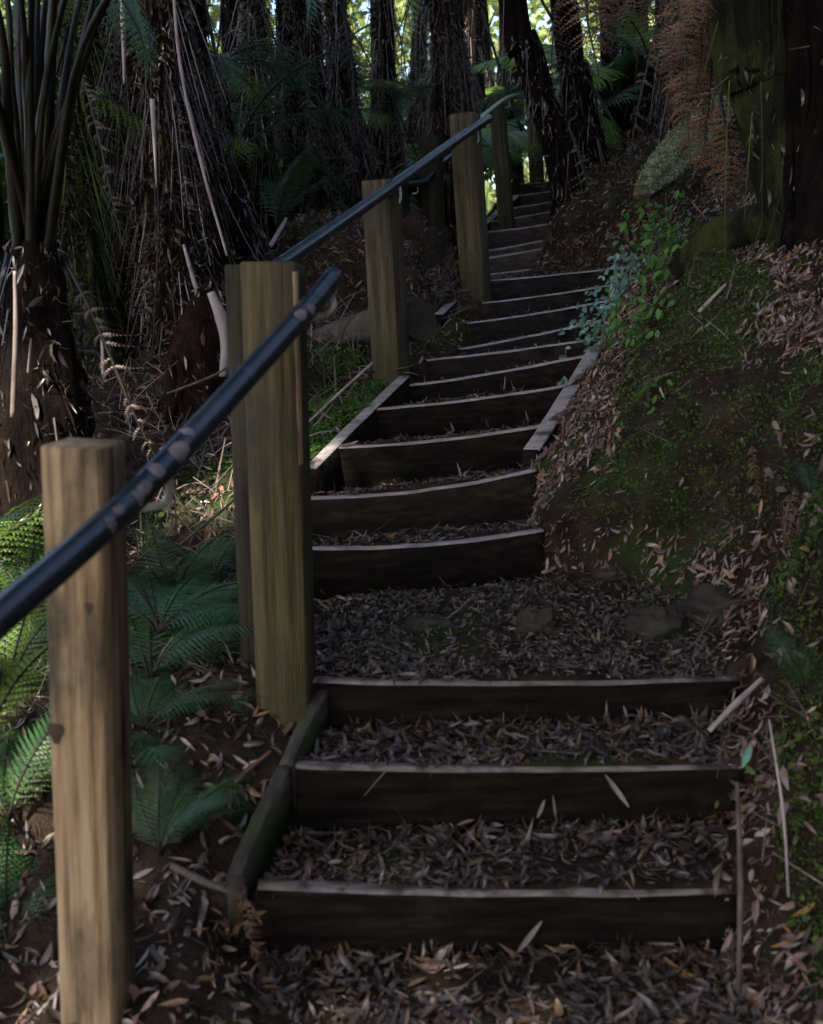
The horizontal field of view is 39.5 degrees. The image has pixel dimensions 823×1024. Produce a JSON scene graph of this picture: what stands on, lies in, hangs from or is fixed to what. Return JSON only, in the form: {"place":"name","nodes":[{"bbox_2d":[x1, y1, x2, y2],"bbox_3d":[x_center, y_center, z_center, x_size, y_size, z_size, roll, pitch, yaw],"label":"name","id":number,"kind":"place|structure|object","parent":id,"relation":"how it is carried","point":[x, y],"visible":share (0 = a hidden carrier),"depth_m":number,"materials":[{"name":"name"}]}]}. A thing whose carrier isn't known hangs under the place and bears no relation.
{"place":"outdoors","nodes":[
{"label":"outdoors","id":0,"kind":"place"},
{"bbox_2d":[2,0,653,188],"label":"sky","id":1,"kind":"structure","parent":0,"point":[546,17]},
{"bbox_2d":[0,117,822,1023],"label":"ground","id":2,"kind":"structure","parent":0,"point":[38,935],"depth_m":2.92,"materials":[{"name":"soil"}]},
{"bbox_2d":[0,186,5,262],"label":"forest tree","id":3,"kind":"object","parent":2,"relation":"on","point":[2,236],"visible":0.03,"depth_m":4.86,"materials":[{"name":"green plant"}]},
{"bbox_2d":[0,558,47,694],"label":"fern","id":4,"kind":"object","parent":2,"relation":"on","point":[15,649],"visible":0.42,"depth_m":2.89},
{"bbox_2d":[0,645,48,735],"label":"fern","id":5,"kind":"object","parent":2,"relation":"on","point":[14,687],"visible":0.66,"depth_m":2.76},
{"bbox_2d":[0,706,51,836],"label":"fern","id":6,"kind":"object","parent":2,"relation":"on","point":[5,816],"visible":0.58,"depth_m":2.54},
{"bbox_2d":[0,803,55,973],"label":"fern","id":7,"kind":"object","parent":2,"relation":"on","point":[6,898],"visible":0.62,"depth_m":2.43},
{"bbox_2d":[0,482,127,562],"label":"fern","id":8,"kind":"object","parent":2,"relation":"on","point":[6,532],"visible":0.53,"depth_m":3.24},
{"bbox_2d":[0,0,149,387],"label":"tree fern","id":9,"kind":"object","parent":2,"relation":"on","point":[82,225],"visible":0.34,"depth_m":4.92,"materials":[{"name":"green plant"}]},
{"bbox_2d":[0,528,155,616],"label":"fern","id":10,"kind":"object","parent":2,"relation":"on","point":[31,558],"visible":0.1,"depth_m":3.23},
{"bbox_2d":[41,437,134,1023],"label":"handrail post","id":11,"kind":"object","parent":2,"relation":"on","point":[88,725],"visible":0.94,"depth_m":1.95,"materials":[{"name":"beige wood"}]},
{"bbox_2d":[0,0,185,574],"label":"tree fern","id":12,"kind":"object","parent":2,"relation":"on","point":[53,404],"visible":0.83,"depth_m":3.40,"materials":[{"name":"plant"}]},
{"bbox_2d":[10,271,18,417],"bbox_3d":[-1.117,-0.468,3.217,0.061,0.406,0.016,-2,12,0],"label":"stick","id":13,"kind":"object","parent":12,"relation":"attached to","point":[14,360],"visible":1,"depth_m":3.21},
{"bbox_2d":[0,0,201,208],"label":"tree fern","id":14,"kind":"object","parent":2,"relation":"on","point":[115,103],"visible":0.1,"depth_m":4.83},
{"bbox_2d":[89,1,204,359],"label":"tree fern","id":15,"kind":"object","parent":2,"relation":"on","point":[116,158],"visible":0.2,"depth_m":5.20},
{"bbox_2d":[75,0,254,363],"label":"tree fern","id":16,"kind":"object","parent":2,"relation":"on","point":[169,221],"visible":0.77,"depth_m":4.99,"materials":[{"name":"plant"}]},
{"bbox_2d":[173,0,227,255],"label":"hanging vine","id":17,"kind":"object","parent":16,"relation":"hanging from","point":[190,117],"visible":1,"depth_m":4.63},
{"bbox_2d":[127,512,234,610],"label":"fern","id":18,"kind":"object","parent":2,"relation":"on","point":[188,568],"visible":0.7,"depth_m":3.32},
{"bbox_2d":[127,566,237,634],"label":"fern","id":19,"kind":"object","parent":2,"relation":"on","point":[146,593],"visible":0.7,"depth_m":3.02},
{"bbox_2d":[136,277,229,429],"bbox_3d":[-0.748,-0.467,4.697,0.679,0.979,0.540,-5,13,-14],"label":"tree fern","id":20,"kind":"object","parent":2,"relation":"on","point":[193,346],"visible":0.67,"depth_m":4.46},
{"bbox_2d":[207,291,228,376],"bbox_3d":[-0.731,-0.683,4.402,0.087,0.330,0.052,-2,12,0],"label":"bark strip","id":21,"kind":"object","parent":20,"relation":"attached to","point":[219,313],"visible":0.77,"depth_m":4.38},
{"bbox_2d":[128,566,238,651],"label":"fern","id":22,"kind":"object","parent":2,"relation":"on","point":[186,616],"visible":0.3,"depth_m":3.09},
{"bbox_2d":[137,527,236,587],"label":"fern","id":23,"kind":"object","parent":2,"relation":"on","point":[217,563],"visible":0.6,"depth_m":3.42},
{"bbox_2d":[128,591,253,679],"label":"fern","id":24,"kind":"object","parent":2,"relation":"on","point":[150,633],"visible":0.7,"depth_m":2.93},
{"bbox_2d":[130,685,254,751],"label":"fern","id":25,"kind":"object","parent":2,"relation":"on","point":[152,736],"visible":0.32,"depth_m":2.61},
{"bbox_2d":[131,747,258,856],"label":"fern","id":26,"kind":"object","parent":2,"relation":"on","point":[149,820],"visible":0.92,"depth_m":2.38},
{"bbox_2d":[130,730,263,817],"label":"fern","id":27,"kind":"object","parent":2,"relation":"on","point":[141,775],"visible":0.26,"depth_m":2.53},
{"bbox_2d":[129,671,266,730],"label":"fern","id":28,"kind":"object","parent":2,"relation":"on","point":[159,715],"visible":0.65,"depth_m":2.69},
{"bbox_2d":[169,862,226,893],"bbox_3d":[-0.423,0.739,2.311,0.167,0.025,0.021,7,15,35],"label":"stick","id":29,"kind":"object","parent":2,"relation":"on","point":[195,877],"visible":0.98,"depth_m":2.31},
{"bbox_2d":[189,0,267,290],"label":"tree fern","id":30,"kind":"object","parent":2,"relation":"on","point":[206,21],"visible":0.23,"depth_m":5.45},
{"bbox_2d":[208,0,270,138],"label":"tree fern","id":31,"kind":"object","parent":2,"relation":"on","point":[223,29],"visible":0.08,"depth_m":8.83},
{"bbox_2d":[225,264,254,665],"bbox_3d":[-0.362,0.110,2.888,0.133,1.435,0.133,1,12,5],"label":"handrail post","id":32,"kind":"object","parent":2,"relation":"on","point":[239,438],"visible":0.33,"depth_m":2.78,"materials":[{"name":"brown wood"}]},
{"bbox_2d":[214,127,280,264],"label":"tree fern","id":33,"kind":"object","parent":2,"relation":"on","point":[252,236],"visible":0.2,"depth_m":5.74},
{"bbox_2d":[229,877,266,972],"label":"dead fern frond","id":34,"kind":"object","parent":2,"relation":"on","point":[247,914],"visible":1,"depth_m":2.19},
{"bbox_2d":[0,245,498,738],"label":"dry frond litter","id":35,"kind":"object","parent":2,"relation":"on","point":[183,505],"visible":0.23,"depth_m":4.13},
{"bbox_2d":[226,765,293,926],"bbox_3d":[-0.311,0.680,2.367,0.036,0.215,0.277,2,13,16],"label":"edging board","id":36,"kind":"object","parent":2,"relation":"on","point":[272,815],"visible":0.96,"depth_m":2.34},
{"bbox_2d":[222,0,321,256],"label":"tree fern","id":37,"kind":"object","parent":2,"relation":"on","point":[247,27],"visible":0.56,"depth_m":7.14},
{"bbox_2d":[211,40,332,226],"bbox_3d":[-1.087,-1.194,6.778,1.350,3.225,1.399,-2,12,0],"label":"tree fern","id":38,"kind":"object","parent":2,"relation":"on","point":[240,51],"visible":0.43,"depth_m":6.54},
{"bbox_2d":[240,261,315,731],"bbox_3d":[-0.297,0.158,2.663,0.123,1.445,0.123,1,12,5],"label":"handrail post","id":39,"kind":"object","parent":2,"relation":"on","point":[273,293],"visible":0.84,"depth_m":2.57,"materials":[{"name":"brown wood"}]},
{"bbox_2d":[0,266,343,640],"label":"handrail","id":40,"kind":"object","parent":39,"relation":"attached to","point":[34,586],"visible":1,"depth_m":1.91,"materials":[{"name":"metal"}]},
{"bbox_2d":[212,42,377,252],"bbox_3d":[-0.969,-0.897,7.067,1.662,3.578,1.623,-2,12,0],"label":"tree fern","id":41,"kind":"object","parent":2,"relation":"on","point":[239,157],"visible":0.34,"depth_m":6.84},
{"bbox_2d":[254,136,341,229],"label":"fern","id":42,"kind":"object","parent":2,"relation":"on","point":[284,190],"visible":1,"depth_m":6.67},
{"bbox_2d":[205,343,393,474],"bbox_3d":[-0.351,-0.429,4.686,0.672,0.451,1.494,-1,12,4],"label":"verge moss","id":43,"kind":"object","parent":2,"relation":"on","point":[335,417],"visible":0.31,"depth_m":4.52,"materials":[{"name":"green plant"}]},
{"bbox_2d":[219,3,379,187],"bbox_3d":[-0.852,-1.698,8.378,1.310,3.473,1.634,-5,13,-13],"label":"tree fern","id":44,"kind":"object","parent":2,"relation":"on","point":[274,37],"visible":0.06,"depth_m":7.75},
{"bbox_2d":[3,0,602,213],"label":"forest","id":45,"kind":"object","parent":2,"relation":"on","point":[534,3],"visible":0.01,"depth_m":28.29,"materials":[{"name":"green plant"}]},
{"bbox_2d":[279,689,330,809],"bbox_3d":[-0.242,0.533,2.615,0.037,0.176,0.278,1,13,13],"label":"edging board","id":46,"kind":"object","parent":2,"relation":"on","point":[310,728],"visible":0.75,"depth_m":2.61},
{"bbox_2d":[258,0,363,232],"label":"tree fern","id":47,"kind":"object","parent":2,"relation":"on","point":[312,43],"visible":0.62,"depth_m":7.29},
{"bbox_2d":[206,0,430,111],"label":"forest tree","id":48,"kind":"object","parent":2,"relation":"on","point":[361,14],"visible":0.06,"depth_m":15.95,"materials":[{"name":"green plant"}]},
{"bbox_2d":[311,347,371,373],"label":"fern","id":49,"kind":"object","parent":2,"relation":"on","point":[346,353],"visible":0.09,"depth_m":5.01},
{"bbox_2d":[274,58,434,119],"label":"tree fern","id":50,"kind":"object","parent":2,"relation":"on","point":[400,85],"visible":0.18,"depth_m":8.54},
{"bbox_2d":[322,0,394,220],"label":"tree fern","id":51,"kind":"object","parent":2,"relation":"on","point":[359,148],"visible":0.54,"depth_m":7.78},
{"bbox_2d":[263,211,457,312],"bbox_3d":[-0.358,-1.031,6.218,1.357,1.182,1.188,-2,12,0],"label":"earth mound","id":52,"kind":"object","parent":2,"relation":"on","point":[358,273],"visible":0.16,"depth_m":5.83,"materials":[{"name":"soil"}]},
{"bbox_2d":[262,116,750,302],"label":"mound leaf litter","id":53,"kind":"object","parent":52,"relation":"on","point":[341,260],"visible":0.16,"depth_m":6.04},
{"bbox_2d":[310,376,410,495],"bbox_3d":[-0.189,-0.254,4.295,0.055,0.426,0.866,3,13,22],"label":"edging board","id":54,"kind":"object","parent":2,"relation":"on","point":[324,462],"visible":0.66,"depth_m":4.20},
{"bbox_2d":[308,297,436,345],"bbox_3d":[-0.299,-0.814,5.291,0.187,0.353,1.019,-13,17,-42],"label":"fallen log","id":55,"kind":"object","parent":2,"relation":"on","point":[422,323],"visible":0.34,"depth_m":5.07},
{"bbox_2d":[0,180,771,1023],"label":"path leaf litter","id":56,"kind":"object","parent":2,"relation":"on","point":[536,834],"visible":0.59,"depth_m":2.50,"materials":[{"name":"brown plant"}]},
{"bbox_2d":[361,179,410,384],"bbox_3d":[-0.094,-0.762,4.818,0.127,1.217,0.127,3,14,24],"label":"handrail post","id":57,"kind":"object","parent":2,"relation":"on","point":[385,270],"visible":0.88,"depth_m":4.73,"materials":[{"name":"brown wood"}]},
{"bbox_2d":[349,0,447,219],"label":"tree fern","id":58,"kind":"object","parent":2,"relation":"on","point":[390,143],"visible":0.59,"depth_m":8.82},
{"bbox_2d":[327,81,475,153],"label":"tree fern","id":59,"kind":"object","parent":2,"relation":"on","point":[402,101],"visible":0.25,"depth_m":8.82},
{"bbox_2d":[0,113,822,1023],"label":"bank leaf litter","id":60,"kind":"object","parent":2,"relation":"on","point":[542,501],"visible":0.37,"depth_m":3.22,"materials":[{"name":"brown plant"}]},
{"bbox_2d":[394,0,431,212],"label":"tree fern","id":61,"kind":"object","parent":2,"relation":"on","point":[418,51],"visible":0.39,"depth_m":10.77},
{"bbox_2d":[311,468,536,538],"bbox_3d":[0.029,0.013,3.874,0.820,0.272,0.049,-4,13,-11],"label":"timber step","id":62,"kind":"object","parent":2,"relation":"on","point":[506,497],"visible":0.7,"depth_m":3.85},
{"bbox_2d":[313,528,543,602],"bbox_3d":[0.027,0.194,3.565,0.787,0.239,0.049,-4,13,-9],"label":"timber step","id":63,"kind":"object","parent":2,"relation":"on","point":[350,570],"visible":0.66,"depth_m":3.54,"materials":[{"name":"wood"}]},
{"bbox_2d":[402,614,457,630],"bbox_3d":[0.049,0.308,3.168,0.156,0.045,0.112,-2,12,0],"label":"rock","id":64,"kind":"object","parent":2,"relation":"on","point":[419,622],"visible":0.82,"depth_m":3.14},
{"bbox_2d":[403,210,459,277],"bbox_3d":[0.027,-1.284,6.780,0.539,0.980,0.625,-2,12,0],"label":"earth mound","id":65,"kind":"object","parent":2,"relation":"on","point":[441,243],"visible":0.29,"depth_m":6.56,"materials":[{"name":"soil"}]},
{"bbox_2d":[419,135,445,230],"bbox_3d":[0.157,-2.029,8.053,0.137,1.160,0.136,1,13,17],"label":"handrail post","id":66,"kind":"object","parent":2,"relation":"on","point":[432,201],"visible":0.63,"depth_m":7.95,"materials":[{"name":"brown wood"}]},
{"bbox_2d":[339,424,539,492],"bbox_3d":[0.118,-0.168,4.173,0.831,0.265,0.047,-4,13,-12],"label":"timber step","id":67,"kind":"object","parent":2,"relation":"on","point":[363,466],"visible":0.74,"depth_m":4.13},
{"bbox_2d":[355,71,527,244],"bbox_3d":[0.475,-1.914,12.001,2.572,4.977,2.707,-2,12,0],"label":"tree fern","id":68,"kind":"object","parent":2,"relation":"on","point":[518,135],"visible":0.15,"depth_m":11.20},
{"bbox_2d":[401,0,493,221],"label":"tree fern","id":69,"kind":"object","parent":2,"relation":"on","point":[448,50],"visible":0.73,"depth_m":8.96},
{"bbox_2d":[449,112,491,301],"bbox_3d":[0.331,-1.452,6.175,0.133,1.316,0.133,1,13,23],"label":"handrail post","id":70,"kind":"object","parent":2,"relation":"on","point":[470,204],"visible":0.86,"depth_m":6.09,"materials":[{"name":"brown wood"}]},
{"bbox_2d":[273,114,492,261],"bbox_3d":[-0.028,-1.433,4.872,0.089,0.799,3.025,2,13,17],"label":"handrail","id":71,"kind":"object","parent":70,"relation":"attached to","point":[313,241],"visible":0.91,"depth_m":4.42,"materials":[{"name":"metal"}]},
{"bbox_2d":[377,384,568,439],"bbox_3d":[0.231,-0.338,4.480,0.814,0.278,0.041,-5,13,-14],"label":"timber step","id":72,"kind":"object","parent":2,"relation":"on","point":[472,414],"visible":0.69,"depth_m":4.45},
{"bbox_2d":[361,0,595,214],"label":"forest tree","id":73,"kind":"object","parent":2,"relation":"on","point":[530,14],"visible":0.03,"depth_m":18.23,"materials":[{"name":"green plant"}]},
{"bbox_2d":[462,0,516,200],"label":"tree fern","id":74,"kind":"object","parent":2,"relation":"on","point":[474,36],"visible":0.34,"depth_m":12.14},
{"bbox_2d":[410,355,583,403],"bbox_3d":[0.356,-0.482,4.806,0.879,0.323,0.040,-5,13,-14],"label":"timber step","id":75,"kind":"object","parent":2,"relation":"on","point":[538,376],"visible":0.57,"depth_m":4.78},
{"bbox_2d":[258,879,736,958],"bbox_3d":[0.175,0.855,2.311,0.955,0.259,0.041,-1,12,1],"label":"timber step","id":76,"kind":"object","parent":2,"relation":"on","point":[323,916],"visible":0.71,"depth_m":2.28,"materials":[{"name":"wood"}]},
{"bbox_2d":[457,248,539,272],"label":"timber step","id":77,"kind":"object","parent":2,"relation":"on","point":[523,260],"visible":0.41,"depth_m":7.62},
{"bbox_2d":[175,118,822,974],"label":"bank moss","id":78,"kind":"object","parent":2,"relation":"on","point":[797,542],"visible":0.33,"depth_m":3.41,"materials":[{"name":"green plant"}]},
{"bbox_2d":[488,94,514,229],"bbox_3d":[0.710,-2.644,8.946,0.111,1.145,0.111,-2,13,18],"label":"handrail post","id":79,"kind":"object","parent":2,"relation":"on","point":[502,175],"visible":0.9,"depth_m":8.89,"materials":[{"name":"brown wood"}]},
{"bbox_2d":[424,339,597,381],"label":"timber step","id":80,"kind":"object","parent":2,"relation":"on","point":[437,369],"visible":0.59,"depth_m":5.08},
{"bbox_2d":[285,760,743,836],"bbox_3d":[0.226,0.663,2.546,1.014,0.274,0.041,-2,12,-1],"label":"timber step","id":81,"kind":"object","parent":2,"relation":"on","point":[330,795],"visible":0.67,"depth_m":2.52,"materials":[{"name":"wood"}]},
{"bbox_2d":[488,224,547,249],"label":"timber step","id":82,"kind":"object","parent":2,"relation":"on","point":[507,237],"visible":0.61,"depth_m":8.57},
{"bbox_2d":[491,211,549,230],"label":"timber step","id":83,"kind":"object","parent":2,"relation":"on","point":[528,220],"visible":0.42,"depth_m":9.10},
{"bbox_2d":[317,675,738,729],"bbox_3d":[0.288,0.510,2.790,1.022,0.279,0.040,-2,12,-3],"label":"timber step","id":84,"kind":"object","parent":2,"relation":"on","point":[386,701],"visible":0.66,"depth_m":2.76,"materials":[{"name":"wood"}]},
{"bbox_2d":[456,319,603,355],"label":"timber step","id":85,"kind":"object","parent":2,"relation":"on","point":[552,337],"visible":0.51,"depth_m":5.43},
{"bbox_2d":[526,103,543,187],"bbox_3d":[1.167,-3.299,10.751,0.128,1.125,0.128,-1,13,15],"label":"handrail post","id":86,"kind":"object","parent":2,"relation":"on","point":[537,167],"visible":0.45,"depth_m":10.69,"materials":[{"name":"wood"}]},
{"bbox_2d":[514,607,557,635],"bbox_3d":[0.336,0.313,3.097,0.120,0.121,0.080,2,13,19],"label":"rock","id":87,"kind":"object","parent":2,"relation":"on","point":[542,621],"visible":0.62,"depth_m":3.07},
{"bbox_2d":[465,300,610,345],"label":"timber step","id":88,"kind":"object","parent":2,"relation":"on","point":[484,331],"visible":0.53,"depth_m":5.73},
{"bbox_2d":[488,0,594,239],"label":"tree fern","id":89,"kind":"object","parent":2,"relation":"on","point":[565,169],"visible":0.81,"depth_m":7.12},
{"bbox_2d":[480,283,618,319],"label":"timber step","id":90,"kind":"object","parent":2,"relation":"on","point":[500,309],"visible":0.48,"depth_m":6.06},
{"bbox_2d":[491,266,628,300],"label":"timber step","id":91,"kind":"object","parent":2,"relation":"on","point":[511,288],"visible":0.5,"depth_m":6.39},
{"bbox_2d":[469,43,655,142],"bbox_3d":[1.787,-1.735,10.496,2.582,4.989,2.535,-12,16,-38],"label":"tree fern","id":92,"kind":"object","parent":2,"relation":"on","point":[600,79],"visible":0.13,"depth_m":9.80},
{"bbox_2d":[523,346,601,467],"bbox_3d":[0.611,-0.369,4.499,0.065,0.475,1.073,3,13,21],"label":"edging board","id":93,"kind":"object","parent":2,"relation":"on","point":[542,436],"visible":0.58,"depth_m":4.26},
{"bbox_2d":[518,0,613,219],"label":"tree fern","id":94,"kind":"object","parent":2,"relation":"on","point":[580,105],"visible":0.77,"depth_m":7.89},
{"bbox_2d":[498,70,662,153],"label":"tree fern","id":95,"kind":"object","parent":2,"relation":"on","point":[626,96],"visible":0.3,"depth_m":8.91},
{"bbox_2d":[528,6,666,135],"bbox_3d":[1.761,-2.164,8.679,1.555,3.250,1.429,-8,14,-27],"label":"tree fern","id":96,"kind":"object","parent":2,"relation":"on","point":[647,91],"visible":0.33,"depth_m":8.49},
{"bbox_2d":[557,241,653,359],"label":"creeping plant","id":97,"kind":"object","parent":2,"relation":"on","point":[612,296],"visible":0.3,"depth_m":5.59,"materials":[{"name":"green plant"}]},
{"bbox_2d":[593,0,619,125],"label":"tree fern","id":98,"kind":"object","parent":2,"relation":"on","point":[607,58],"visible":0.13,"depth_m":10.30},
{"bbox_2d":[599,0,655,143],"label":"tree fern","id":99,"kind":"object","parent":2,"relation":"on","point":[626,110],"visible":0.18,"depth_m":9.85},
{"bbox_2d":[580,287,675,361],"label":"leafy herb","id":100,"kind":"object","parent":2,"relation":"on","point":[638,320],"visible":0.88,"depth_m":4.21,"materials":[{"name":"green plant"}]},
{"bbox_2d":[601,189,704,296],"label":"leafy herb","id":101,"kind":"object","parent":2,"relation":"on","point":[649,241],"visible":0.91,"depth_m":4.89,"materials":[{"name":"green plant"}]},
{"bbox_2d":[624,606,690,639],"bbox_3d":[0.668,0.315,3.081,0.177,0.131,0.140,-9,14,-29],"label":"rock","id":102,"kind":"object","parent":2,"relation":"on","point":[648,623],"visible":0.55,"depth_m":3.05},
{"bbox_2d":[547,0,786,285],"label":"tree fern","id":103,"kind":"object","parent":2,"relation":"on","point":[745,58],"visible":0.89,"depth_m":4.16,"materials":[{"name":"brown plant"}]},
{"bbox_2d":[626,0,736,178],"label":"tree fern","id":104,"kind":"object","parent":2,"relation":"on","point":[650,55],"visible":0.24,"depth_m":7.12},
{"bbox_2d":[633,86,732,201],"bbox_3d":[1.623,-2.151,6.390,0.260,0.861,1.742,6,14,31],"label":"fallen log","id":105,"kind":"object","parent":2,"relation":"on","point":[665,168],"visible":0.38,"depth_m":5.91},
{"bbox_2d":[669,582,744,625],"bbox_3d":[0.855,0.272,3.194,0.293,0.161,0.182,-2,12,0],"label":"rock","id":106,"kind":"object","parent":2,"relation":"on","point":[702,600],"visible":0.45,"depth_m":3.15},
{"bbox_2d":[669,203,765,278],"bbox_3d":[1.263,-1.088,4.614,0.170,0.312,0.503,-11,16,-38],"label":"fallen log","id":107,"kind":"object","parent":2,"relation":"on","point":[741,231],"visible":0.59,"depth_m":4.53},
{"bbox_2d":[707,676,763,732],"bbox_3d":[0.743,0.440,2.615,0.168,0.101,0.019,-9,14,-28],"label":"stick","id":108,"kind":"object","parent":2,"relation":"on","point":[732,707],"visible":1,"depth_m":2.60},
{"bbox_2d":[735,782,743,993],"bbox_3d":[0.609,0.695,2.131,0.014,0.353,0.150,1,13,11],"label":"stick","id":109,"kind":"object","parent":2,"relation":"on","point":[740,894],"visible":1,"depth_m":2.12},
{"bbox_2d":[714,702,819,808],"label":"leafy herb","id":110,"kind":"object","parent":2,"relation":"on","point":[781,738],"visible":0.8,"depth_m":2.49,"materials":[{"name":"green plant"}]},
{"bbox_2d":[768,719,789,896],"bbox_3d":[0.723,0.579,2.256,0.007,0.304,0.154,-2,12,0],"label":"stick","id":111,"kind":"object","parent":2,"relation":"on","point":[783,818],"visible":1,"depth_m":2.23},
{"bbox_2d":[746,621,822,693],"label":"fern","id":112,"kind":"object","parent":2,"relation":"on","point":[802,664],"visible":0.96,"depth_m":2.62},
{"bbox_2d":[762,456,819,500],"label":"fern","id":113,"kind":"object","parent":2,"relation":"on","point":[808,482],"visible":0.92,"depth_m":3.06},
{"bbox_2d":[769,0,822,254],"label":"tree fern","id":114,"kind":"object","parent":2,"relation":"on","point":[802,150],"visible":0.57,"depth_m":3.92,"materials":[{"name":"plant"}]},
{"bbox_2d":[482,0,495,202],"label":"tree trunk","id":115,"kind":"object","parent":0,"point":[488,56],"visible":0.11,"depth_m":13.11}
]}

